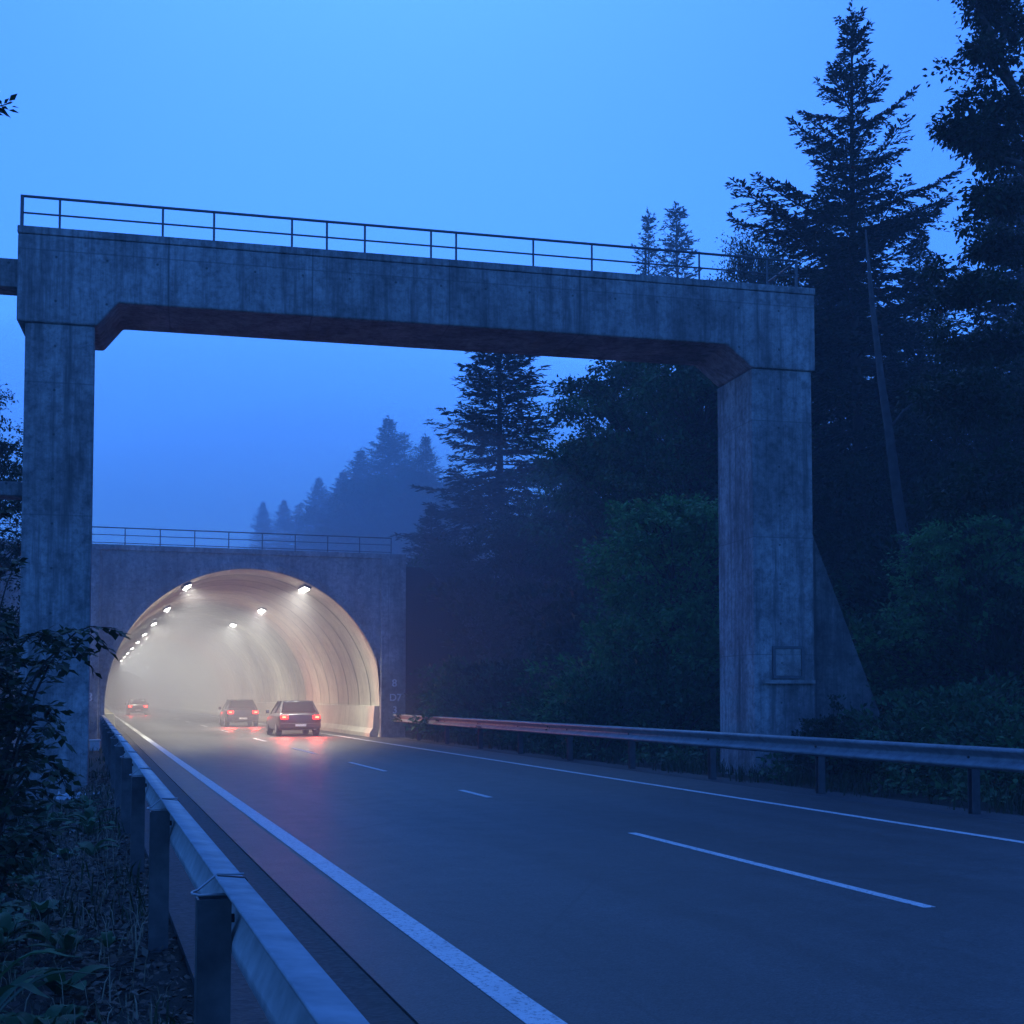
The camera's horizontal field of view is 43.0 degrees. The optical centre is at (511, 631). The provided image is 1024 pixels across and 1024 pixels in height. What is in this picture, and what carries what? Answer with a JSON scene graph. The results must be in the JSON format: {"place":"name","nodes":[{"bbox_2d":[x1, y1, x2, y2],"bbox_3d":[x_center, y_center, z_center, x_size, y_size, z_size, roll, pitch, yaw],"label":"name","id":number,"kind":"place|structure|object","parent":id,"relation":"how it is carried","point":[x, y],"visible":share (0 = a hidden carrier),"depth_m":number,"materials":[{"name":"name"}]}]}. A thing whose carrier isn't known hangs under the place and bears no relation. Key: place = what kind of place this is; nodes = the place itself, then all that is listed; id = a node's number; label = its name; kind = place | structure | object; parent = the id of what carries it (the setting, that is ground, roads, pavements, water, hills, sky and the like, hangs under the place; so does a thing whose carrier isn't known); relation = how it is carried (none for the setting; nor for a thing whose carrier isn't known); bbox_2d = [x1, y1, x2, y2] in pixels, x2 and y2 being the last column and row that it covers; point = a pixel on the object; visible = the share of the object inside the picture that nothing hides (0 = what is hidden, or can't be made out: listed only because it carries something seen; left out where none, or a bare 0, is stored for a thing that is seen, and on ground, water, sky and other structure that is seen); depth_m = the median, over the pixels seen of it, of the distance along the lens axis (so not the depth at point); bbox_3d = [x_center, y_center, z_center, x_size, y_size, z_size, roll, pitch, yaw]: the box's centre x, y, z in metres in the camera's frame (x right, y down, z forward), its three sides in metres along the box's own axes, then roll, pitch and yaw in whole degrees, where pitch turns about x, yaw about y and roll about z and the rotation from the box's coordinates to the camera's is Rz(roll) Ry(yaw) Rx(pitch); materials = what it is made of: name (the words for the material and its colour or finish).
{"place":"outdoors","nodes":[
{"label":"outdoors","id":0,"kind":"place"},
{"bbox_2d":[89,739,100,750],"bbox_3d":[-12.793,3.468,39.871,0.340,0.340,0.340,1,-3,-18],"label":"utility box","id":1,"kind":"object","parent":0,"point":[95,743],"visible":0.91,"depth_m":39.73,"materials":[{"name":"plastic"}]},
{"bbox_2d":[0,518,1023,1023],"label":"ground","id":2,"kind":"structure","parent":0,"point":[426,622],"depth_m":13.33,"materials":[{"name":"plant"}]},
{"bbox_2d":[0,93,18,117],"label":"young tree","id":3,"kind":"object","parent":2,"relation":"on","point":[3,108],"visible":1,"depth_m":11.25,"materials":[{"name":"green plant"}]},
{"bbox_2d":[0,383,22,743],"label":"leafy tree","id":4,"kind":"object","parent":2,"relation":"on","point":[16,471],"visible":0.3,"depth_m":30.34,"materials":[{"name":"green plant"}]},
{"bbox_2d":[0,893,29,905],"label":"weed","id":5,"kind":"object","parent":2,"relation":"on","point":[2,895],"visible":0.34,"depth_m":11.82,"materials":[{"name":"green plant"}]},
{"bbox_2d":[23,802,73,818],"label":"weed","id":6,"kind":"object","parent":2,"relation":"on","point":[45,813],"visible":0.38,"depth_m":19.84,"materials":[{"name":"green plant"}]},
{"bbox_2d":[0,500,130,910],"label":"leafy shrub","id":7,"kind":"object","parent":2,"relation":"on","point":[16,711],"visible":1,"depth_m":8.60,"materials":[{"name":"green plant"}]},
{"bbox_2d":[56,790,99,802],"bbox_3d":[-7.528,2.892,22.617,0.776,0.304,0.268,1,-3,-18],"label":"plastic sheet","id":8,"kind":"object","parent":2,"relation":"on","point":[64,798],"visible":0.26,"depth_m":22.48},
{"bbox_2d":[0,782,175,1023],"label":"dry grass","id":9,"kind":"structure","parent":2,"relation":"on","point":[136,916],"depth_m":9.42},
{"bbox_2d":[0,769,193,1023],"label":"leaf litter","id":10,"kind":"object","parent":2,"relation":"on","point":[114,958],"visible":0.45,"depth_m":9.07,"materials":[{"name":"brown plant"}]},
{"bbox_2d":[0,928,24,948],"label":"weed","id":11,"kind":"object","parent":10,"relation":"on","point":[2,940],"visible":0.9,"depth_m":9.75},
{"bbox_2d":[0,904,25,918],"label":"weed","id":12,"kind":"object","parent":10,"relation":"on","point":[19,915],"visible":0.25,"depth_m":11.40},
{"bbox_2d":[0,912,35,934],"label":"weed","id":13,"kind":"object","parent":10,"relation":"on","point":[5,921],"visible":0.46,"depth_m":10.32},
{"bbox_2d":[3,918,35,937],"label":"weed","id":14,"kind":"object","parent":10,"relation":"on","point":[11,929],"visible":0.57,"depth_m":10.27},
{"bbox_2d":[0,1012,44,1023],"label":"weed","id":15,"kind":"object","parent":10,"relation":"on","point":[9,1018],"visible":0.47,"depth_m":6.84,"materials":[{"name":"green plant"}]},
{"bbox_2d":[8,874,43,890],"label":"weed","id":16,"kind":"object","parent":10,"relation":"on","point":[28,876],"visible":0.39,"depth_m":13.04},
{"bbox_2d":[19,877,38,886],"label":"weed","id":17,"kind":"object","parent":10,"relation":"on","point":[27,881],"visible":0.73,"depth_m":12.92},
{"bbox_2d":[19,851,45,863],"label":"weed","id":18,"kind":"object","parent":10,"relation":"on","point":[31,861],"visible":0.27,"depth_m":15.10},
{"bbox_2d":[17,899,67,919],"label":"weed","id":19,"kind":"object","parent":10,"relation":"on","point":[42,907],"visible":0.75,"depth_m":10.60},
{"bbox_2d":[14,921,75,945],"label":"weed","id":20,"kind":"object","parent":10,"relation":"on","point":[37,934],"visible":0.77,"depth_m":9.02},
{"bbox_2d":[11,1005,84,1023],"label":"weed","id":21,"kind":"object","parent":10,"relation":"on","point":[52,1012],"visible":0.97,"depth_m":6.66,"materials":[{"name":"green plant"}]},
{"bbox_2d":[0,950,101,1011],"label":"weed","id":22,"kind":"object","parent":10,"relation":"on","point":[6,991],"visible":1,"depth_m":7.07,"materials":[{"name":"green plant"}]},
{"bbox_2d":[23,929,83,953],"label":"weed","id":23,"kind":"object","parent":10,"relation":"on","point":[69,940],"visible":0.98,"depth_m":8.59,"materials":[{"name":"green plant"}]},
{"bbox_2d":[43,1004,90,1018],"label":"weed","id":24,"kind":"object","parent":10,"relation":"on","point":[69,1009],"visible":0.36,"depth_m":7.05,"materials":[{"name":"green plant"}]},
{"bbox_2d":[52,848,81,860],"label":"weed","id":25,"kind":"object","parent":10,"relation":"on","point":[64,851],"visible":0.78,"depth_m":14.21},
{"bbox_2d":[24,965,114,996],"bbox_3d":[-2.597,2.034,7.559,0.474,0.200,0.468,0,-3,-4],"label":"weed","id":26,"kind":"object","parent":10,"relation":"on","point":[53,983],"visible":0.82,"depth_m":7.54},
{"bbox_2d":[48,806,102,826],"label":"weed","id":27,"kind":"object","parent":10,"relation":"on","point":[76,813],"visible":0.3,"depth_m":17.02,"materials":[{"name":"green plant"}]},
{"bbox_2d":[67,795,100,803],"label":"weed","id":28,"kind":"object","parent":10,"relation":"on","point":[84,799],"visible":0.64,"depth_m":19.77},
{"bbox_2d":[71,800,96,809],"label":"weed","id":29,"kind":"object","parent":10,"relation":"on","point":[86,804],"visible":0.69,"depth_m":19.25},
{"bbox_2d":[58,817,121,834],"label":"weed","id":30,"kind":"object","parent":10,"relation":"on","point":[91,821],"visible":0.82,"depth_m":15.51,"materials":[{"name":"green plant"}]},
{"bbox_2d":[66,807,117,828],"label":"weed","id":31,"kind":"object","parent":10,"relation":"on","point":[88,812],"visible":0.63,"depth_m":16.43,"materials":[{"name":"green plant"}]},
{"bbox_2d":[73,838,119,857],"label":"weed","id":32,"kind":"object","parent":10,"relation":"on","point":[90,848],"visible":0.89,"depth_m":13.42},
{"bbox_2d":[86,931,126,947],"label":"weed","id":33,"kind":"object","parent":10,"relation":"on","point":[110,938],"visible":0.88,"depth_m":8.54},
{"bbox_2d":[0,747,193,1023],"bbox_3d":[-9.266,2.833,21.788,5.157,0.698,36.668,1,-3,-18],"label":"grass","id":34,"kind":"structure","parent":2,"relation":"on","point":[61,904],"depth_m":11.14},
{"bbox_2d":[0,523,405,750],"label":"tunnel portal","id":35,"kind":"object","parent":2,"relation":"on","point":[331,643],"visible":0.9,"depth_m":55.49,"materials":[{"name":"concrete"}]},
{"bbox_2d":[299,584,311,591],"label":"tunnel lamp","id":36,"kind":"object","parent":35,"relation":"attached to","point":[304,587],"visible":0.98,"depth_m":51.94,"materials":[{"name":"glass"}]},
{"bbox_2d":[100,715,369,1023],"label":"guardrail","id":37,"kind":"object","parent":2,"relation":"on","point":[289,980],"visible":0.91,"depth_m":4.85,"materials":[{"name":"metal"}]},
{"bbox_2d":[245,502,282,549],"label":"conifer","id":38,"kind":"object","parent":2,"relation":"on","point":[264,527],"visible":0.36,"depth_m":212.58,"materials":[{"name":"green plant"}]},
{"bbox_2d":[115,724,414,1023],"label":"road shoulder","id":39,"kind":"object","parent":2,"relation":"on","point":[368,997],"depth_m":8.95},
{"bbox_2d":[264,500,302,549],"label":"conifer","id":40,"kind":"object","parent":2,"relation":"on","point":[280,514],"visible":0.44,"depth_m":205.46,"materials":[{"name":"green plant"}]},
{"bbox_2d":[275,503,310,550],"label":"conifer","id":41,"kind":"object","parent":2,"relation":"on","point":[298,510],"visible":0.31,"depth_m":190.47,"materials":[{"name":"green plant"}]},
{"bbox_2d":[284,476,328,551],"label":"conifer","id":42,"kind":"object","parent":2,"relation":"on","point":[320,493],"visible":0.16,"depth_m":185.53,"materials":[{"name":"green plant"}]},
{"bbox_2d":[289,501,357,551],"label":"leafy tree","id":43,"kind":"object","parent":2,"relation":"on","point":[306,518],"visible":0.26,"depth_m":164.21,"materials":[{"name":"green plant"}]},
{"bbox_2d":[298,470,353,549],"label":"conifer","id":44,"kind":"object","parent":2,"relation":"on","point":[342,474],"visible":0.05,"depth_m":172.64,"materials":[{"name":"green plant"}]},
{"bbox_2d":[313,447,377,551],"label":"conifer","id":45,"kind":"object","parent":2,"relation":"on","point":[360,456],"visible":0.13,"depth_m":158.64,"materials":[{"name":"green plant"}]},
{"bbox_2d":[311,475,418,553],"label":"leafy tree","id":46,"kind":"object","parent":2,"relation":"on","point":[353,497],"visible":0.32,"depth_m":144.00,"materials":[{"name":"green plant"}]},
{"bbox_2d":[325,415,419,553],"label":"conifer","id":47,"kind":"object","parent":2,"relation":"on","point":[389,449],"visible":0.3,"depth_m":150.43,"materials":[{"name":"green plant"}]},
{"bbox_2d":[352,467,462,564],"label":"leafy tree","id":48,"kind":"object","parent":2,"relation":"on","point":[389,491],"visible":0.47,"depth_m":138.49,"materials":[{"name":"green plant"}]},
{"bbox_2d":[379,432,438,481],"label":"conifer","id":49,"kind":"object","parent":2,"relation":"on","point":[403,436],"visible":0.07,"depth_m":160.97,"materials":[{"name":"green plant"}]},
{"bbox_2d":[379,433,460,563],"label":"conifer","id":50,"kind":"object","parent":2,"relation":"on","point":[426,456],"visible":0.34,"depth_m":138.10,"materials":[{"name":"green plant"}]},
{"bbox_2d":[390,656,472,739],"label":"shrub","id":51,"kind":"object","parent":2,"relation":"on","point":[423,684],"visible":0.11,"depth_m":49.62,"materials":[{"name":"green plant"}]},
{"bbox_2d":[402,502,471,641],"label":"conifer","id":52,"kind":"object","parent":2,"relation":"on","point":[424,521],"visible":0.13,"depth_m":61.85,"materials":[{"name":"green plant"}]},
{"bbox_2d":[0,194,880,808],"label":"concrete bridge","id":53,"kind":"structure","parent":2,"relation":"on","point":[788,658],"depth_m":26.59,"materials":[{"name":"grey concrete"}]},
{"bbox_2d":[423,467,494,578],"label":"conifer","id":54,"kind":"object","parent":2,"relation":"on","point":[443,521],"visible":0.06,"depth_m":120.05,"materials":[{"name":"green plant"}]},
{"bbox_2d":[403,652,529,739],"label":"shrub","id":55,"kind":"object","parent":2,"relation":"on","point":[460,695],"visible":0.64,"depth_m":47.24,"materials":[{"name":"green plant"}]},
{"bbox_2d":[389,351,581,659],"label":"conifer","id":56,"kind":"object","parent":2,"relation":"on","point":[493,435],"visible":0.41,"depth_m":61.66,"materials":[{"name":"green plant"}]},
{"bbox_2d":[454,630,561,734],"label":"shrub","id":57,"kind":"object","parent":2,"relation":"on","point":[494,684],"visible":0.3,"depth_m":45.55,"materials":[{"name":"green plant"}]},
{"bbox_2d":[470,671,585,750],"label":"shrub","id":58,"kind":"object","parent":2,"relation":"on","point":[521,710],"visible":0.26,"depth_m":41.20,"materials":[{"name":"green plant"}]},
{"bbox_2d":[494,540,630,684],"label":"shrub","id":59,"kind":"object","parent":2,"relation":"on","point":[564,626],"visible":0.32,"depth_m":47.04,"materials":[{"name":"green plant"}]},
{"bbox_2d":[506,433,652,600],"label":"leafy tree","id":60,"kind":"object","parent":2,"relation":"on","point":[538,506],"visible":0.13,"depth_m":55.58,"materials":[{"name":"green plant"}]},
{"bbox_2d":[530,663,670,757],"bbox_3d":[2.657,2.189,36.107,3.850,2.722,4.315,-1,-3,18],"label":"shrub","id":61,"kind":"object","parent":2,"relation":"on","point":[599,706],"visible":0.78,"depth_m":35.58,"materials":[{"name":"green plant"}]},
{"bbox_2d":[514,612,695,747],"bbox_3d":[3.215,1.595,40.222,5.802,4.513,6.693,1,-3,-17],"label":"shrub","id":62,"kind":"object","parent":2,"relation":"on","point":[590,629],"visible":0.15,"depth_m":39.47,"materials":[{"name":"green plant"}]},
{"bbox_2d":[502,359,717,607],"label":"leafy tree","id":63,"kind":"object","parent":2,"relation":"on","point":[601,398],"visible":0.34,"depth_m":49.54,"materials":[{"name":"green plant"}]},
{"bbox_2d":[547,581,719,691],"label":"shrub","id":64,"kind":"object","parent":2,"relation":"on","point":[582,605],"visible":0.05,"depth_m":44.82,"materials":[{"name":"green plant"}]},
{"bbox_2d":[566,642,719,751],"bbox_3d":[4.563,1.935,36.303,5.394,3.402,4.812,-3,-4,42],"label":"shrub","id":65,"kind":"object","parent":2,"relation":"on","point":[686,701],"visible":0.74,"depth_m":35.30,"materials":[{"name":"green plant"}]},
{"bbox_2d":[567,489,719,744],"bbox_3d":[5.152,-0.258,37.981,6.948,7.734,7.378,0,-3,-6],"label":"leafy tree","id":66,"kind":"object","parent":2,"relation":"on","point":[624,595],"visible":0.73,"depth_m":37.05,"materials":[{"name":"green plant"}]},
{"bbox_2d":[628,207,672,501],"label":"conifer","id":67,"kind":"object","parent":2,"relation":"on","point":[647,228],"visible":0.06,"depth_m":131.90,"materials":[{"name":"green plant"}]},
{"bbox_2d":[655,201,711,440],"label":"conifer","id":68,"kind":"object","parent":2,"relation":"on","point":[675,243],"visible":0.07,"depth_m":135.56,"materials":[{"name":"green plant"}]},
{"bbox_2d":[582,362,829,624],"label":"leafy tree","id":69,"kind":"object","parent":2,"relation":"on","point":[689,383],"visible":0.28,"depth_m":45.68,"materials":[{"name":"green plant"}]},
{"bbox_2d":[394,737,1023,823],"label":"gravel verge","id":70,"kind":"structure","parent":2,"relation":"on","point":[944,809],"depth_m":23.05,"materials":[{"name":"gravel"}]},
{"bbox_2d":[393,714,1023,813],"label":"guardrail","id":71,"kind":"object","parent":70,"relation":"on","point":[973,760],"visible":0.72,"depth_m":22.62,"materials":[{"name":"metal"}]},
{"bbox_2d":[406,553,1023,805],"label":"undergrowth","id":72,"kind":"object","parent":2,"relation":"on","point":[961,786],"visible":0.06,"depth_m":26.69,"materials":[{"name":"plant"}]},
{"bbox_2d":[410,689,1023,814],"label":"grass","id":73,"kind":"structure","parent":2,"relation":"on","point":[1014,796],"depth_m":25.04,"materials":[{"name":"plant"}]},
{"bbox_2d":[703,224,823,409],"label":"leafy tree","id":74,"kind":"object","parent":2,"relation":"on","point":[750,264],"visible":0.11,"depth_m":61.74,"materials":[{"name":"green plant"}]},
{"bbox_2d":[783,718,852,776],"bbox_3d":[5.956,2.312,25.430,1.321,1.262,1.009,-1,-3,26],"label":"shrub","id":75,"kind":"object","parent":2,"relation":"on","point":[798,760],"visible":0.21,"depth_m":25.43,"materials":[{"name":"green plant"}]},
{"bbox_2d":[779,694,866,778],"bbox_3d":[6.346,2.101,25.941,1.390,1.739,1.820,1,-3,-18],"label":"shrub","id":76,"kind":"object","parent":2,"relation":"on","point":[828,723],"visible":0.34,"depth_m":25.71,"materials":[{"name":"green plant"}]},
{"bbox_2d":[645,0,1023,618],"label":"spruce","id":77,"kind":"object","parent":2,"relation":"on","point":[827,216],"visible":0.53,"depth_m":42.08,"materials":[{"name":"green plant"}]},
{"bbox_2d":[807,236,909,505],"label":"conifer","id":78,"kind":"object","parent":2,"relation":"on","point":[836,429],"visible":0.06,"depth_m":52.47,"materials":[{"name":"green plant"}]},
{"bbox_2d":[812,426,963,608],"bbox_3d":[11.332,-2.549,38.161,5.686,7.170,6.016,1,-3,-24],"label":"leafy tree","id":79,"kind":"object","parent":2,"relation":"on","point":[877,470],"visible":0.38,"depth_m":37.70,"materials":[{"name":"green plant"}]},
{"bbox_2d":[865,230,923,590],"bbox_3d":[10.285,-5.639,35.379,0.959,11.854,2.936,0,-3,-1],"label":"bare tree","id":80,"kind":"object","parent":2,"relation":"on","point":[897,500],"visible":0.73,"depth_m":34.24,"materials":[{"name":"brown plant"}]},
{"bbox_2d":[842,602,967,719],"bbox_3d":[8.907,0.928,31.323,4.812,3.402,5.394,1,-3,-11],"label":"shrub","id":81,"kind":"object","parent":2,"relation":"on","point":[857,625],"visible":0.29,"depth_m":30.09,"materials":[{"name":"green plant"}]},
{"bbox_2d":[805,683,1013,782],"bbox_3d":[7.833,2.033,25.813,4.563,2.034,4.375,-2,-4,36],"label":"shrub","id":82,"kind":"object","parent":2,"relation":"on","point":[870,721],"visible":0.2,"depth_m":25.46,"materials":[{"name":"green plant"}]},
{"bbox_2d":[837,225,993,520],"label":"conifer","id":83,"kind":"object","parent":2,"relation":"on","point":[916,256],"visible":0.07,"depth_m":48.37,"materials":[{"name":"green plant"}]},
{"bbox_2d":[828,471,1004,652],"bbox_3d":[10.971,-1.329,35.162,4.483,5.611,5.871,1,-3,-15],"label":"leafy tree","id":84,"kind":"object","parent":2,"relation":"on","point":[866,595],"visible":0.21,"depth_m":34.55,"materials":[{"name":"green plant"}]},
{"bbox_2d":[830,502,1023,631],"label":"shrub","id":85,"kind":"object","parent":2,"relation":"on","point":[999,512],"visible":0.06,"depth_m":33.99,"materials":[{"name":"green plant"}]},
{"bbox_2d":[851,329,1023,584],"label":"leafy tree","id":86,"kind":"object","parent":2,"relation":"on","point":[994,435],"visible":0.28,"depth_m":35.80,"materials":[{"name":"green plant"}]},
{"bbox_2d":[852,575,1023,704],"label":"shrub","id":87,"kind":"object","parent":2,"relation":"on","point":[890,669],"visible":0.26,"depth_m":29.31,"materials":[{"name":"green plant"}]},
{"bbox_2d":[855,668,1023,777],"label":"shrub","id":88,"kind":"object","parent":2,"relation":"on","point":[961,695],"visible":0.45,"depth_m":23.46,"materials":[{"name":"green plant"}]},
{"bbox_2d":[872,511,1023,692],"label":"leafy tree","id":89,"kind":"object","parent":2,"relation":"on","point":[942,549],"visible":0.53,"depth_m":29.34,"materials":[{"name":"green plant"}]},
{"bbox_2d":[885,692,1023,799],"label":"shrub","id":90,"kind":"object","parent":2,"relation":"on","point":[1009,735],"visible":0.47,"depth_m":21.58,"materials":[{"name":"green plant"}]},
{"bbox_2d":[894,0,1023,528],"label":"leafy tree","id":91,"kind":"object","parent":2,"relation":"on","point":[982,135],"visible":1,"depth_m":27.37,"materials":[{"name":"green plant"}]},
{"bbox_2d":[896,525,1023,721],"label":"shrub","id":92,"kind":"object","parent":2,"relation":"on","point":[998,649],"visible":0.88,"depth_m":27.96,"materials":[{"name":"green plant"}]},
{"bbox_2d":[926,142,1023,522],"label":"conifer","id":93,"kind":"object","parent":2,"relation":"on","point":[997,313],"visible":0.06,"depth_m":52.02,"materials":[{"name":"green plant"}]},
{"bbox_2d":[0,0,1023,549],"label":"sky","id":94,"kind":"structure","parent":0,"point":[567,120],"materials":[{"name":"blue"}]},
{"bbox_2d":[105,705,1023,1023],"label":"road","id":95,"kind":"structure","parent":0,"point":[565,897],"depth_m":11.23,"materials":[{"name":"asphalt"}]},
{"bbox_2d":[125,699,148,714],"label":"car","id":96,"kind":"object","parent":95,"relation":"on","point":[137,706],"visible":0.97,"depth_m":113.52,"materials":[{"name":"grey paint"}]},
{"bbox_2d":[218,700,258,726],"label":"car","id":97,"kind":"object","parent":95,"relation":"on","point":[247,711],"visible":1,"depth_m":70.09,"materials":[{"name":"grey paint"}]},
{"bbox_2d":[266,700,320,735],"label":"car","id":98,"kind":"object","parent":95,"relation":"on","point":[304,716],"visible":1,"depth_m":53.15,"materials":[{"name":"grey paint"}]},
{"bbox_2d":[114,715,566,1023],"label":"edge line","id":99,"kind":"object","parent":95,"relation":"on","point":[521,1006],"visible":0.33,"depth_m":8.96,"materials":[{"name":"paint"}]},
{"bbox_2d":[149,706,1023,842],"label":"edge line","id":100,"kind":"object","parent":95,"relation":"on","point":[1005,839],"visible":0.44,"depth_m":19.85,"materials":[{"name":"paint"}]},
{"bbox_2d":[629,833,934,907],"bbox_3d":[2.293,2.227,12.585,0.105,0.004,5.700,1,-3,-18],"label":"lane line","id":101,"kind":"object","parent":95,"relation":"on","point":[910,902],"visible":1,"depth_m":11.69,"materials":[{"name":"paint"}]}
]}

